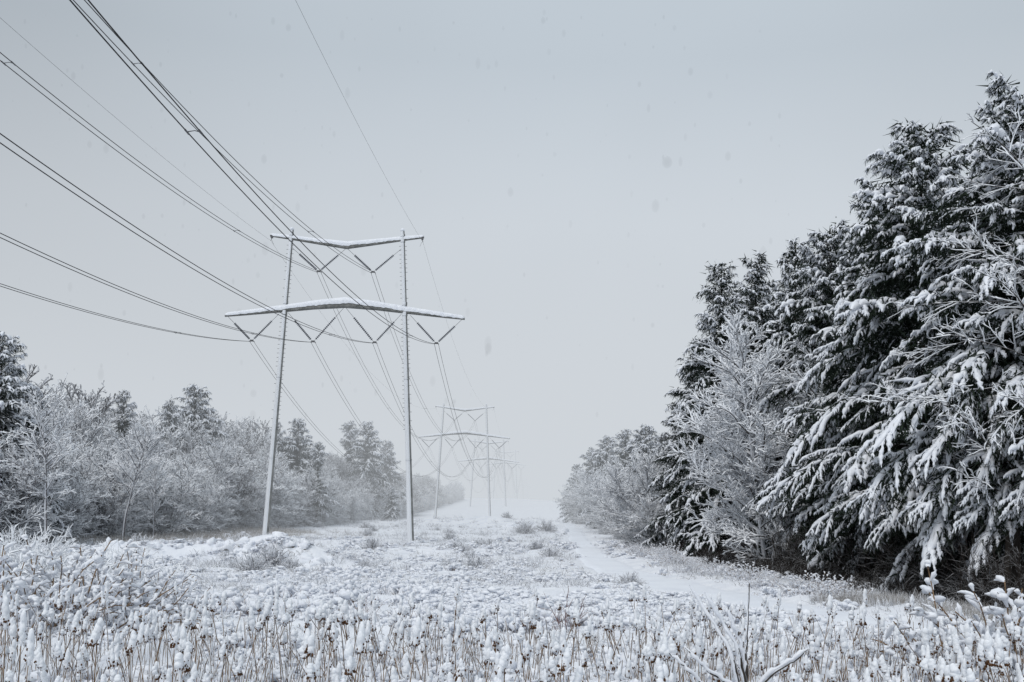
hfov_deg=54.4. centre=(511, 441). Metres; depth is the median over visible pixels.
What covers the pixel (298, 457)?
frosted tree
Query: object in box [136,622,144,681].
seed stalk
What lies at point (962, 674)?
seed stalk
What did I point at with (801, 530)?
understory evergreen
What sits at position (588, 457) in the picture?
evergreen
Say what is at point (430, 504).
frosted shrub
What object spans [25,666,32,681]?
seed stalk
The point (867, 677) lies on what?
seed stalk
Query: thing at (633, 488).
frosted tree
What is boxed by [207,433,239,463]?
frosted tree
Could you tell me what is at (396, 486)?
frosted tree
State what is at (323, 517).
frosted shrub
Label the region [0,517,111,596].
snowy bush
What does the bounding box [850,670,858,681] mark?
seed stalk
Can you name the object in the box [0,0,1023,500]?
sky
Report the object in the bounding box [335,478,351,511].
frosted shrub
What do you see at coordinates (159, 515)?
frosted shrub
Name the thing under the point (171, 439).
frosted tree
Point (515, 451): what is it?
transmission tower
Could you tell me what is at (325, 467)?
frosted tree
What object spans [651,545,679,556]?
loaded bush
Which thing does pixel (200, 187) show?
shield wire
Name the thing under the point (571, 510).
frosted tree
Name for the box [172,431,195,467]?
frosted tree
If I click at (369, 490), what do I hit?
frosted shrub
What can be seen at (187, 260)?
conductor cable
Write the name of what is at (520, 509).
snow ground
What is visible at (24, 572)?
snowy bush
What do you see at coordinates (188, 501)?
frosted shrub
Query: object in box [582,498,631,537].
frosted tree
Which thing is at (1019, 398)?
frosted tree
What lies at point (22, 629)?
seed stalk
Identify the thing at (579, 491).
frosted tree
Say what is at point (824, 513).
understory evergreen
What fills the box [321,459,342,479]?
frosted tree
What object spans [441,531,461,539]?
twiggy bush
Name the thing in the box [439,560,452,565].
twiggy bush
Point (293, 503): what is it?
frosted shrub
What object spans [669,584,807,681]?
bare sapling
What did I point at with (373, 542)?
twiggy bush
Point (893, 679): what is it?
seed stalk
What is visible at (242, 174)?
conductor cable
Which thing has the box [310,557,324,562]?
boulder
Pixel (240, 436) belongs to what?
frosted tree
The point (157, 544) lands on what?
boulder
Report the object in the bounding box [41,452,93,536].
frosted shrub
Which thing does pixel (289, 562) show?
twiggy bush
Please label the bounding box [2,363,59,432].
frosted tree
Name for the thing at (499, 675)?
seed stalk
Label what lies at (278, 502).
frosted shrub
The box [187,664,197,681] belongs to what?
seed stalk
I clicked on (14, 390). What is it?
forest evergreen
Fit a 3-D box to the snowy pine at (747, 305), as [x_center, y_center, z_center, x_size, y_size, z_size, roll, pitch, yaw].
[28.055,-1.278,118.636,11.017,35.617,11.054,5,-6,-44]
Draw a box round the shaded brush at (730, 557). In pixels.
[661,539,1023,608]
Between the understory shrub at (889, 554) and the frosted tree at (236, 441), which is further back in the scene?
the frosted tree at (236, 441)
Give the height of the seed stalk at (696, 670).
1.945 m
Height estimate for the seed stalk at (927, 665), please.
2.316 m
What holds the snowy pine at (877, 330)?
on the snow ground at (520, 509)
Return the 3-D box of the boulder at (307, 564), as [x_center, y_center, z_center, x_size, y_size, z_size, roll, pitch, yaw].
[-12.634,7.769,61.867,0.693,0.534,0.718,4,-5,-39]
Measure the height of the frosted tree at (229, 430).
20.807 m
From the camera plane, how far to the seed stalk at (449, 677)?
11.49 m
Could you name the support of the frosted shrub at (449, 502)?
on the snow ground at (520, 509)
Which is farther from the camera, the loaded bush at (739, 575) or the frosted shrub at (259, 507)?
the frosted shrub at (259, 507)
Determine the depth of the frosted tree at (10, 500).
80.65 m
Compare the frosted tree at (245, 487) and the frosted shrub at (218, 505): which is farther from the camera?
the frosted tree at (245, 487)
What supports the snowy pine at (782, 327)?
on the snow ground at (520, 509)
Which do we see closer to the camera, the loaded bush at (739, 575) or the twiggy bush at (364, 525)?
the loaded bush at (739, 575)
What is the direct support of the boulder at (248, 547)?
on the snow ground at (520, 509)
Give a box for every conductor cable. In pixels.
[0,52,515,497]
[0,133,513,492]
[0,233,500,492]
[0,283,513,488]
[69,0,529,490]
[73,0,523,490]
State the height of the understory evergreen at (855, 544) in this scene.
8.243 m
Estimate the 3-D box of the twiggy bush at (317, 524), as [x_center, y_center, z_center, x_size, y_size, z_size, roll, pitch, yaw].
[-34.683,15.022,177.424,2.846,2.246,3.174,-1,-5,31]
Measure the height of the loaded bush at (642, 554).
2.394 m
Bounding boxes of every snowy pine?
[634,335,731,547]
[660,261,761,556]
[663,385,698,539]
[679,250,796,539]
[731,289,759,359]
[741,219,867,556]
[750,236,821,545]
[754,293,783,342]
[756,118,1010,576]
[763,177,930,577]
[771,268,814,349]
[844,69,1023,595]
[895,164,1023,589]
[929,172,981,261]
[950,173,1009,331]
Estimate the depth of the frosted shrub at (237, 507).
139.35 m
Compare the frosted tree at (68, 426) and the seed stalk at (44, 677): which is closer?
the seed stalk at (44, 677)
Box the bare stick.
[745,584,749,677]
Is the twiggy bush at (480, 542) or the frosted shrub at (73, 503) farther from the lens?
the twiggy bush at (480, 542)
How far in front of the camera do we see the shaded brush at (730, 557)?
54.84 m
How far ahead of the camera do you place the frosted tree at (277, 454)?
184.94 m
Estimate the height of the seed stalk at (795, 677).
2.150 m
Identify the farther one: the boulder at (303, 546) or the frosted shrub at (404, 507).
the frosted shrub at (404, 507)
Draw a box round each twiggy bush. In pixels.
[132,533,153,541]
[223,556,244,567]
[228,550,277,572]
[244,539,299,566]
[280,557,302,568]
[294,577,327,586]
[310,521,326,527]
[315,561,335,569]
[354,557,374,566]
[359,522,373,527]
[359,528,375,535]
[359,536,385,548]
[365,524,378,530]
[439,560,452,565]
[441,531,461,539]
[446,540,467,547]
[451,542,476,553]
[460,552,494,567]
[461,549,476,556]
[475,538,491,546]
[484,537,495,544]
[500,511,512,517]
[511,520,538,533]
[526,538,550,549]
[536,519,557,532]
[537,545,562,556]
[611,571,650,588]
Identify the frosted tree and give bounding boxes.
[0,384,85,544]
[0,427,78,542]
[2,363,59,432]
[2,392,23,455]
[8,391,39,446]
[19,377,56,400]
[24,446,83,533]
[26,398,69,433]
[28,373,102,442]
[30,381,122,452]
[39,396,103,457]
[45,404,94,471]
[48,423,76,483]
[50,445,99,511]
[61,400,135,462]
[71,463,146,533]
[72,409,118,436]
[79,444,165,535]
[80,428,142,460]
[95,434,112,465]
[100,417,175,539]
[105,406,165,453]
[109,412,151,447]
[110,424,138,455]
[131,405,184,459]
[135,425,171,532]
[139,449,204,534]
[140,449,173,533]
[142,395,226,458]
[147,452,184,504]
[155,441,172,473]
[156,425,188,470]
[156,455,212,531]
[162,445,216,506]
[163,412,218,470]
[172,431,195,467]
[173,446,243,519]
[182,416,247,459]
[183,437,253,494]
[189,404,231,439]
[189,447,264,529]
[191,443,265,527]
[201,420,227,453]
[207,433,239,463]
[211,411,253,441]
[212,415,246,436]
[220,424,269,462]
[221,432,265,465]
[222,450,256,488]
[226,425,247,446]
[229,437,251,465]
[234,421,256,459]
[235,448,293,527]
[237,416,260,457]
[247,420,277,460]
[248,453,305,527]
[251,447,284,468]
[253,432,304,459]
[254,456,307,528]
[255,441,282,471]
[279,436,317,472]
[280,468,325,525]
[285,466,328,522]
[299,471,321,524]
[306,469,337,525]
[306,475,340,524]
[308,462,340,480]
[314,469,343,519]
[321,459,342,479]
[324,456,359,481]
[325,454,338,470]
[329,477,353,503]
[335,456,363,468]
[342,474,369,499]
[344,480,358,521]
[347,477,366,505]
[354,475,383,519]
[392,483,401,518]
[402,484,425,513]
[405,481,427,499]
[418,477,432,488]
[425,486,438,505]
[553,489,590,524]
[558,459,619,530]
[560,467,604,515]
[560,488,592,523]
[573,475,612,534]
[578,495,600,528]
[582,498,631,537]
[583,442,685,546]
[591,482,663,546]
[598,463,657,537]
[629,487,686,547]
[669,306,855,567]
[841,107,1023,591]
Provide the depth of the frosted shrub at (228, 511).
133.01 m
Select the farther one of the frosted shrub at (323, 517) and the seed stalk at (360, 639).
the frosted shrub at (323, 517)
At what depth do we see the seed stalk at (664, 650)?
12.87 m
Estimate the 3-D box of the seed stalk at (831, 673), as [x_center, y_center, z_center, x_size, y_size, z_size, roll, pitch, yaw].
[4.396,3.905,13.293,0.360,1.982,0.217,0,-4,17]
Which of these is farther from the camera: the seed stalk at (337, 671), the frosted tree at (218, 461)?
the frosted tree at (218, 461)
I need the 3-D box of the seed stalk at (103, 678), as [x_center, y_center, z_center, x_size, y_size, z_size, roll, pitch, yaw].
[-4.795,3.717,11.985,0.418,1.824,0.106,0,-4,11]
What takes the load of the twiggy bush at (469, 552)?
on the snow ground at (520, 509)
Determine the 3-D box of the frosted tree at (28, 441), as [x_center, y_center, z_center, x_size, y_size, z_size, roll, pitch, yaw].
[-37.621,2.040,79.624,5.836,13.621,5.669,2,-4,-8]
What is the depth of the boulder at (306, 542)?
64.56 m
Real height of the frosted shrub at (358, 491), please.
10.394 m
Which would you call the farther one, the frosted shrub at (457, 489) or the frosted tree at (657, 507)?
the frosted shrub at (457, 489)
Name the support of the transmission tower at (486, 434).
on the snow ground at (520, 509)
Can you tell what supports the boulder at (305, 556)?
on the snow ground at (520, 509)
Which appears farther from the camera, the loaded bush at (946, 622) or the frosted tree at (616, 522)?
the frosted tree at (616, 522)
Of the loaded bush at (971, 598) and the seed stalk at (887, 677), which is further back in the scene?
the loaded bush at (971, 598)
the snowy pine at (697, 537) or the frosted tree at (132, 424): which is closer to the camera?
the snowy pine at (697, 537)
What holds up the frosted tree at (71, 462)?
on the snow ground at (520, 509)
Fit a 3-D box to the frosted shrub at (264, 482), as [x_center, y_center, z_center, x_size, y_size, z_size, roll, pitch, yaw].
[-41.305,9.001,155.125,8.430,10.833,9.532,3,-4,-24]
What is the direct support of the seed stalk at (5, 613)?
on the snow ground at (520, 509)
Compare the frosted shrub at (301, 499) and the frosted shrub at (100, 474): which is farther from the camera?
the frosted shrub at (301, 499)
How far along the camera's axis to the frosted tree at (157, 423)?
150.54 m
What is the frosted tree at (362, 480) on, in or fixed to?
on the snow ground at (520, 509)
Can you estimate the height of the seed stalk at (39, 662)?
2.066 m
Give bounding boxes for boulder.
[152,541,162,546]
[173,543,183,548]
[205,537,216,544]
[220,544,233,551]
[224,539,234,545]
[236,539,247,546]
[242,544,252,551]
[255,539,264,545]
[265,535,272,540]
[272,531,287,537]
[282,540,295,547]
[299,538,310,545]
[299,544,308,549]
[300,552,313,559]
[303,563,312,566]
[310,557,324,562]
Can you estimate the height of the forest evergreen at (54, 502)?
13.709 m
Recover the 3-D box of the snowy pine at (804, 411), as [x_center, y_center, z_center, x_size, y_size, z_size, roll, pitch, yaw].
[21.391,-2.641,59.722,14.020,29.024,12.745,-1,-4,27]
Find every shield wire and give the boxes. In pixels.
[3,20,502,476]
[299,8,485,407]
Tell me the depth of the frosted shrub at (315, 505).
192.76 m
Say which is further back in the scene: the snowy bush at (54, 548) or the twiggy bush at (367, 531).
the twiggy bush at (367, 531)
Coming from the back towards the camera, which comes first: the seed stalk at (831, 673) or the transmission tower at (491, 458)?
the transmission tower at (491, 458)
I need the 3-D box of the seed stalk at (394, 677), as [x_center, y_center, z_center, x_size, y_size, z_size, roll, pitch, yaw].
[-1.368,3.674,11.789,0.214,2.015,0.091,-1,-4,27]
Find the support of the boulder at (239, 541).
on the snow ground at (520, 509)
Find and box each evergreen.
[0,331,71,541]
[15,393,64,527]
[107,390,137,451]
[157,399,182,474]
[164,384,230,473]
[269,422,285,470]
[277,418,328,525]
[306,441,339,522]
[331,420,360,479]
[345,421,390,520]
[372,440,405,515]
[378,487,402,520]
[557,463,583,523]
[570,447,599,516]
[580,435,623,528]
[609,429,639,466]
[612,424,671,531]
[650,432,671,474]
[791,480,823,566]
[816,471,844,569]
[840,484,878,570]
[866,531,903,577]
[886,519,938,578]
[917,535,958,580]
[938,528,993,582]
[969,537,1003,584]
[995,549,1023,583]
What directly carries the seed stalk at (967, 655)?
on the snow ground at (520, 509)
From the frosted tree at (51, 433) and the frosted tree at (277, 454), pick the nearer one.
the frosted tree at (51, 433)
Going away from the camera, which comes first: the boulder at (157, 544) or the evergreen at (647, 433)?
the boulder at (157, 544)
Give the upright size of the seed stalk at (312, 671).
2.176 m
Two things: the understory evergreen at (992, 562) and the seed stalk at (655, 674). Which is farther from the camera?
the understory evergreen at (992, 562)
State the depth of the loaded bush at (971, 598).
19.81 m
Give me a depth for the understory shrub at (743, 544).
81.68 m
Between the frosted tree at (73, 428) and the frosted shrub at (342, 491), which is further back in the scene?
the frosted shrub at (342, 491)
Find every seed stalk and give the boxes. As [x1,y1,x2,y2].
[0,596,9,681]
[5,670,14,681]
[16,610,27,681]
[23,628,34,681]
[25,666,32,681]
[34,647,47,680]
[41,670,47,681]
[53,640,64,676]
[54,675,60,681]
[63,648,70,681]
[75,652,86,681]
[87,617,104,681]
[100,674,106,681]
[107,648,114,669]
[109,669,115,681]
[113,674,121,681]
[125,630,136,681]
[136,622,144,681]
[151,661,161,681]
[166,668,171,681]
[170,624,179,681]
[174,652,183,681]
[175,645,190,676]
[177,671,181,681]
[178,627,193,680]
[182,661,194,681]
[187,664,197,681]
[201,673,209,681]
[211,644,225,681]
[299,628,314,681]
[304,650,321,681]
[331,663,342,681]
[344,639,356,681]
[353,621,365,681]
[390,666,397,681]
[402,653,409,679]
[409,616,420,681]
[426,672,432,681]
[438,671,444,681]
[447,672,452,681]
[452,624,459,671]
[454,658,465,681]
[483,635,495,681]
[494,651,500,676]
[495,644,511,681]
[497,667,502,681]
[515,654,522,681]
[521,640,531,681]
[524,642,530,681]
[538,671,550,681]
[542,668,549,681]
[544,654,552,681]
[548,656,557,681]
[556,651,562,681]
[557,647,570,681]
[560,627,566,680]
[573,666,583,681]
[604,647,612,681]
[613,665,621,681]
[625,658,630,681]
[641,634,655,678]
[646,641,656,681]
[653,665,656,680]
[655,657,668,681]
[658,630,677,677]
[668,673,673,681]
[672,666,678,681]
[694,626,703,675]
[694,661,700,681]
[712,658,723,681]
[758,647,765,674]
[779,652,790,681]
[788,667,799,681]
[813,673,820,681]
[827,659,835,681]
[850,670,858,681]
[864,668,870,681]
[870,657,878,681]
[884,673,890,681]
[888,675,895,681]
[902,666,907,681]
[915,645,925,681]
[919,645,938,681]
[935,658,950,681]
[948,663,959,681]
[955,649,962,671]
[958,658,966,681]
[959,646,972,670]
[964,623,975,681]
[965,668,975,681]
[975,639,987,681]
[978,631,994,681]
[982,659,1000,681]
[992,629,999,681]
[993,634,1010,681]
[1016,663,1023,681]
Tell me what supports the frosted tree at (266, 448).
on the snow ground at (520, 509)
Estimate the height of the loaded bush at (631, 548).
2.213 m
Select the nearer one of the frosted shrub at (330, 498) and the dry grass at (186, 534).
the dry grass at (186, 534)
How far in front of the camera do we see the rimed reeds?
18.54 m
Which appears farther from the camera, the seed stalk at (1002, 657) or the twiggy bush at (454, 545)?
the twiggy bush at (454, 545)
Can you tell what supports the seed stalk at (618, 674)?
on the snow ground at (520, 509)
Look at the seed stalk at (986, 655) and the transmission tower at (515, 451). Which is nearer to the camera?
the seed stalk at (986, 655)
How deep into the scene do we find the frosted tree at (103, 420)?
128.81 m
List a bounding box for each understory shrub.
[707,524,767,555]
[734,516,812,570]
[781,530,855,572]
[786,517,828,566]
[807,529,902,578]
[854,530,959,588]
[874,520,1020,595]
[907,525,1023,607]
[935,538,1023,609]
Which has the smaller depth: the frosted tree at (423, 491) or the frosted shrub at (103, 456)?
the frosted shrub at (103, 456)
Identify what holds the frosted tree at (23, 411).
on the snow ground at (520, 509)
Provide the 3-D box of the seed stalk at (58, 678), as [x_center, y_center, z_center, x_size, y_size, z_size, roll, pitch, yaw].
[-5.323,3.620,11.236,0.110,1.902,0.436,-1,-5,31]
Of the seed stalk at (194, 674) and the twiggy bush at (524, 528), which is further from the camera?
the twiggy bush at (524, 528)
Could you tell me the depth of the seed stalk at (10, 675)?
11.86 m
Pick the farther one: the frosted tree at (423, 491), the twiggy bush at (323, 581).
the frosted tree at (423, 491)
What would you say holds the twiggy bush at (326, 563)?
on the snow ground at (520, 509)
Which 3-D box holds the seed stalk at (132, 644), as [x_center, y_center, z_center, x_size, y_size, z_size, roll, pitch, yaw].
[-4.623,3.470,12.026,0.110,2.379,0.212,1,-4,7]
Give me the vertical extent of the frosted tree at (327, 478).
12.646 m
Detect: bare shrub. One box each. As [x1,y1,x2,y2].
[348,595,388,612]
[536,587,586,631]
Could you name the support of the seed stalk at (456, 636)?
on the snow ground at (520, 509)
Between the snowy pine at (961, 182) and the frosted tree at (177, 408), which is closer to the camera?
the snowy pine at (961, 182)
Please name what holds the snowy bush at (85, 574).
on the snow ground at (520, 509)
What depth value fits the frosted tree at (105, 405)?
121.64 m
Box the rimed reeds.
[0,600,1023,681]
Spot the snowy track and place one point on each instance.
(595, 559)
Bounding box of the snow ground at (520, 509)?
[0,498,1011,680]
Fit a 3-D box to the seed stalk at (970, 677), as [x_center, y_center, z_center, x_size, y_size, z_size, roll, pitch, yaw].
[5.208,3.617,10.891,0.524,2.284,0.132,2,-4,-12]
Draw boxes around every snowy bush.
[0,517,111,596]
[0,526,50,573]
[0,538,57,595]
[38,550,126,594]
[65,539,160,579]
[120,553,203,593]
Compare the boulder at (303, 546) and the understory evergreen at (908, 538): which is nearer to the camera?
the understory evergreen at (908, 538)
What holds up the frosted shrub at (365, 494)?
on the snow ground at (520, 509)
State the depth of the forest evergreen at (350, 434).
269.04 m
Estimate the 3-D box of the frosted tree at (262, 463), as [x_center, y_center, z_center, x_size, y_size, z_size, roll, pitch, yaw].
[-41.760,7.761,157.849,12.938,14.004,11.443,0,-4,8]
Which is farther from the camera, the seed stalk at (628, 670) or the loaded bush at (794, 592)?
the loaded bush at (794, 592)
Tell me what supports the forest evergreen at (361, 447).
on the snow ground at (520, 509)
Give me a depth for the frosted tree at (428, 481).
460.55 m
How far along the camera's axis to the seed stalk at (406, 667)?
12.36 m
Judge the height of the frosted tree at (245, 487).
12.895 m
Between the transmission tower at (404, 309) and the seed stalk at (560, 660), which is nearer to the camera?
the seed stalk at (560, 660)
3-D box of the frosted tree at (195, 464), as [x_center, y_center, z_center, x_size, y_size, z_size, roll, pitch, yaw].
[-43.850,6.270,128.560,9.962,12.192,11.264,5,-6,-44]
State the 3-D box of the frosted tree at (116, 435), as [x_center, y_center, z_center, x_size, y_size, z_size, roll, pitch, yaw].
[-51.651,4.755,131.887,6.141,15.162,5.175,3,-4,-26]
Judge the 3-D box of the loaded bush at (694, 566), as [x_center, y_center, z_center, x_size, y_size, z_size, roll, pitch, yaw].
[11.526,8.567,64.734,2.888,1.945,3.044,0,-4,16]
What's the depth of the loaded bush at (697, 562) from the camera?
73.97 m
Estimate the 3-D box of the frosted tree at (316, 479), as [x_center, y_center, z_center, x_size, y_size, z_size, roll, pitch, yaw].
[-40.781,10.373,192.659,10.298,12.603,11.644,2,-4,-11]
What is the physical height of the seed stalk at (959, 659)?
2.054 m
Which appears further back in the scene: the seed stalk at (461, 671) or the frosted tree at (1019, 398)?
the frosted tree at (1019, 398)
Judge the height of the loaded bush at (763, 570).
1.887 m
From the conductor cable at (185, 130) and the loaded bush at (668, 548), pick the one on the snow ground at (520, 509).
the loaded bush at (668, 548)
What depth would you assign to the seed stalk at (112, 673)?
12.43 m
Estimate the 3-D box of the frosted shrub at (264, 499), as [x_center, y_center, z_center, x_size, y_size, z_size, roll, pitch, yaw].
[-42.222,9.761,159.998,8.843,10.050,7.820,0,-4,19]
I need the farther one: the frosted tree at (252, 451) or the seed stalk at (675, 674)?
the frosted tree at (252, 451)
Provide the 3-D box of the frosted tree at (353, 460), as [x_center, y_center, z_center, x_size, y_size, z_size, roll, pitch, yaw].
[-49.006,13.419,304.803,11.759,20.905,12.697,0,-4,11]
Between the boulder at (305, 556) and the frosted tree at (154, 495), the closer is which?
the boulder at (305, 556)
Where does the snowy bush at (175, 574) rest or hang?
on the snow ground at (520, 509)
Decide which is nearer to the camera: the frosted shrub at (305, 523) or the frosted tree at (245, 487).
the frosted tree at (245, 487)
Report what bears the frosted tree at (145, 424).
on the snow ground at (520, 509)
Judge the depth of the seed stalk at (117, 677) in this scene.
11.33 m
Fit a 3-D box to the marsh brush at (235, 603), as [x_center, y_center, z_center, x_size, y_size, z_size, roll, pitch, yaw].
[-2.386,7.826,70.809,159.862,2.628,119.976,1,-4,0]
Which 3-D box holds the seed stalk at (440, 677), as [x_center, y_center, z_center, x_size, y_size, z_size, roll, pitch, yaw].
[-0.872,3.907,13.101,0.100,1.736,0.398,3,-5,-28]
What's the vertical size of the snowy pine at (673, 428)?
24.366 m
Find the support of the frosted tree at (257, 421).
on the snow ground at (520, 509)
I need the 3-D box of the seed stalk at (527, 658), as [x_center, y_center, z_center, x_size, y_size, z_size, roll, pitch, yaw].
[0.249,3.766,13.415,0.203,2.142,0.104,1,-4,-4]
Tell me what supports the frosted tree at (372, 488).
on the snow ground at (520, 509)
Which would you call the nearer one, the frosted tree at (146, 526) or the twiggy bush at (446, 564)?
the twiggy bush at (446, 564)
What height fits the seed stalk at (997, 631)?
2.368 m
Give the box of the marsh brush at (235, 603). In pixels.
[0,529,1017,681]
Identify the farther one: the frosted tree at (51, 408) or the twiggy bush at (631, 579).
the frosted tree at (51, 408)
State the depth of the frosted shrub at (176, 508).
119.36 m
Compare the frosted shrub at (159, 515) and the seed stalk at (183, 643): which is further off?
the frosted shrub at (159, 515)
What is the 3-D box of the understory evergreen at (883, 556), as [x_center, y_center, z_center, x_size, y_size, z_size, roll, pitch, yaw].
[21.220,5.188,55.877,2.924,8.243,2.914,1,-4,1]
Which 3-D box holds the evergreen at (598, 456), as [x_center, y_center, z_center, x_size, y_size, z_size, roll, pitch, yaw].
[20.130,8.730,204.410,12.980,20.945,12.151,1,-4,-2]
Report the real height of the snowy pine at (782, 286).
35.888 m
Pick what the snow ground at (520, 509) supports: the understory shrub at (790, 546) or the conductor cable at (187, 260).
the understory shrub at (790, 546)
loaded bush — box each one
[0,534,213,630]
[0,542,138,639]
[35,545,220,630]
[105,564,233,621]
[620,542,647,553]
[622,544,662,558]
[645,542,662,550]
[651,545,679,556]
[651,547,692,564]
[652,541,683,554]
[654,550,686,560]
[673,558,701,572]
[683,556,712,565]
[695,557,734,573]
[706,566,731,576]
[722,561,775,580]
[740,576,773,588]
[745,570,782,583]
[746,565,776,576]
[773,574,822,594]
[781,570,848,597]
[808,575,872,603]
[835,559,1023,681]
[870,611,1002,669]
[909,587,1023,681]
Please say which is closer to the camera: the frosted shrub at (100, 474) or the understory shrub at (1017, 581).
the understory shrub at (1017, 581)
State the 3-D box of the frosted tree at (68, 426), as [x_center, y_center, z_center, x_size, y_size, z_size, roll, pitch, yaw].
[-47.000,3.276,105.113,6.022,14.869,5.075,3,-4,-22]
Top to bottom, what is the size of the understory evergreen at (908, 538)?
8.243 m
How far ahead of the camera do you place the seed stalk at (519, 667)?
12.93 m
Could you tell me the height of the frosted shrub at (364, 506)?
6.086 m
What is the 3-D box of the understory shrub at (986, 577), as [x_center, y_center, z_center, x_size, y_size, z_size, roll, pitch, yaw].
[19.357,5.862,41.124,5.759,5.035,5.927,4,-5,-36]
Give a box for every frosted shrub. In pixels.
[7,456,67,542]
[32,464,93,540]
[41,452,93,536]
[48,452,113,537]
[49,454,119,538]
[61,435,152,538]
[77,436,145,535]
[79,480,144,538]
[98,449,167,531]
[128,478,170,534]
[128,492,154,533]
[147,478,191,533]
[165,475,190,528]
[171,475,224,533]
[188,472,237,531]
[201,481,241,528]
[204,494,235,531]
[206,461,256,524]
[217,492,242,528]
[231,491,258,526]
[237,476,273,527]
[238,485,270,527]
[253,482,277,525]
[256,495,274,528]
[271,492,281,523]
[276,487,300,527]
[283,483,311,526]
[285,486,315,526]
[294,470,329,524]
[304,501,319,524]
[307,482,337,524]
[317,502,333,525]
[324,497,340,524]
[329,494,349,524]
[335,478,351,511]
[335,492,354,524]
[337,487,366,522]
[338,480,368,516]
[345,479,371,516]
[346,478,375,513]
[353,502,366,519]
[361,491,376,519]
[369,501,379,518]
[370,502,388,519]
[402,499,406,516]
[419,496,430,511]
[426,498,433,509]
[440,488,449,504]
[447,494,454,504]
[449,484,462,500]
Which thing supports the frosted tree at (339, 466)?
on the snow ground at (520, 509)
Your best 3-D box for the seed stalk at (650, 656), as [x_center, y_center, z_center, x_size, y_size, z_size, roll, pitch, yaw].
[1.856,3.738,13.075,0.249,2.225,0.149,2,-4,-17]
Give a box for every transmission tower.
[225,227,464,542]
[418,403,509,517]
[458,439,518,506]
[485,450,523,498]
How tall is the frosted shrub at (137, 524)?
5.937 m
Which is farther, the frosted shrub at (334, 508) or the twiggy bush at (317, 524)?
the frosted shrub at (334, 508)
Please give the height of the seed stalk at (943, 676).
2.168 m
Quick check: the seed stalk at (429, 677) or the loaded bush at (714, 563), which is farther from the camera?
the loaded bush at (714, 563)
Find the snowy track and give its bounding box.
[550,500,963,634]
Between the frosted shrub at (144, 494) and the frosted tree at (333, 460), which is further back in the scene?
the frosted tree at (333, 460)
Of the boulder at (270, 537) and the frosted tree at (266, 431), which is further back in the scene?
the frosted tree at (266, 431)
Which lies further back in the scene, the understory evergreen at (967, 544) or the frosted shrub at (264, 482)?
the frosted shrub at (264, 482)
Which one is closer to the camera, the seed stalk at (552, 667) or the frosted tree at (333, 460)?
the seed stalk at (552, 667)
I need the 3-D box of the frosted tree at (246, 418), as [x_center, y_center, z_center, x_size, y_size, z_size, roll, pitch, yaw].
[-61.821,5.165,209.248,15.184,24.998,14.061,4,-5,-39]
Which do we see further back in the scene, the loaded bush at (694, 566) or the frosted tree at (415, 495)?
the frosted tree at (415, 495)
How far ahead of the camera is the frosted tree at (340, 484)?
219.59 m
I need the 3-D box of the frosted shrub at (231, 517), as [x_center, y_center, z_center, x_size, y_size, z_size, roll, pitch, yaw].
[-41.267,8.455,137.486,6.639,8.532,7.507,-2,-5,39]
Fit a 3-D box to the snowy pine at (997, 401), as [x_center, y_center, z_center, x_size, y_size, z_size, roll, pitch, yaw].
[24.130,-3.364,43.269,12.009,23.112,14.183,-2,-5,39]
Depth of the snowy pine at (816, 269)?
70.00 m
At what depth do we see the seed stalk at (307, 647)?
12.75 m
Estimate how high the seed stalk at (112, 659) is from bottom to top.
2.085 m
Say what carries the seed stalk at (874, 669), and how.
on the snow ground at (520, 509)
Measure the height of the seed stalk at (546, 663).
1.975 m
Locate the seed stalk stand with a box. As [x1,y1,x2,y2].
[0,581,1023,681]
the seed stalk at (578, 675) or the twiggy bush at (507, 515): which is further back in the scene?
the twiggy bush at (507, 515)
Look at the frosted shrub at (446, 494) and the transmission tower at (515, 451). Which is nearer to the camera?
the frosted shrub at (446, 494)
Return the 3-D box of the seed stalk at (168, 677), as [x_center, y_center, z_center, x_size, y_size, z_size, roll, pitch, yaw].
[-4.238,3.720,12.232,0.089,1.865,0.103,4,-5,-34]
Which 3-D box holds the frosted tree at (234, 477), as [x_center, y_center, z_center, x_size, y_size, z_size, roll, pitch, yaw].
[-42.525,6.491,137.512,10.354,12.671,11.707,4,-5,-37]
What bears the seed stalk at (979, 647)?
on the snow ground at (520, 509)
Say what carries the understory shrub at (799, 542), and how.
on the snow ground at (520, 509)
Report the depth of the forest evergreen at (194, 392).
153.37 m
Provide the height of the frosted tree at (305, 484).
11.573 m
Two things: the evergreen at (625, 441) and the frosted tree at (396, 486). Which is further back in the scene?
the frosted tree at (396, 486)
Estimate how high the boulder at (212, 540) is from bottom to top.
0.727 m
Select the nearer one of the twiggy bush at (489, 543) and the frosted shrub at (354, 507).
the twiggy bush at (489, 543)
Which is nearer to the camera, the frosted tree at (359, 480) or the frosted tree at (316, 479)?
the frosted tree at (316, 479)
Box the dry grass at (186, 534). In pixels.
[17,524,1011,627]
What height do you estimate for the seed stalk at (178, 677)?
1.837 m
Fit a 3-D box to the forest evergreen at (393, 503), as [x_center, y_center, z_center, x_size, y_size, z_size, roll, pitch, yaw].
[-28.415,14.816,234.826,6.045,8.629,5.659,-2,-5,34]
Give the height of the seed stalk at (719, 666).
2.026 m
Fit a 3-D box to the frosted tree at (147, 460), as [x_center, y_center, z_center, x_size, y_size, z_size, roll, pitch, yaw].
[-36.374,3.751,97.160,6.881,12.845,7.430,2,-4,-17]

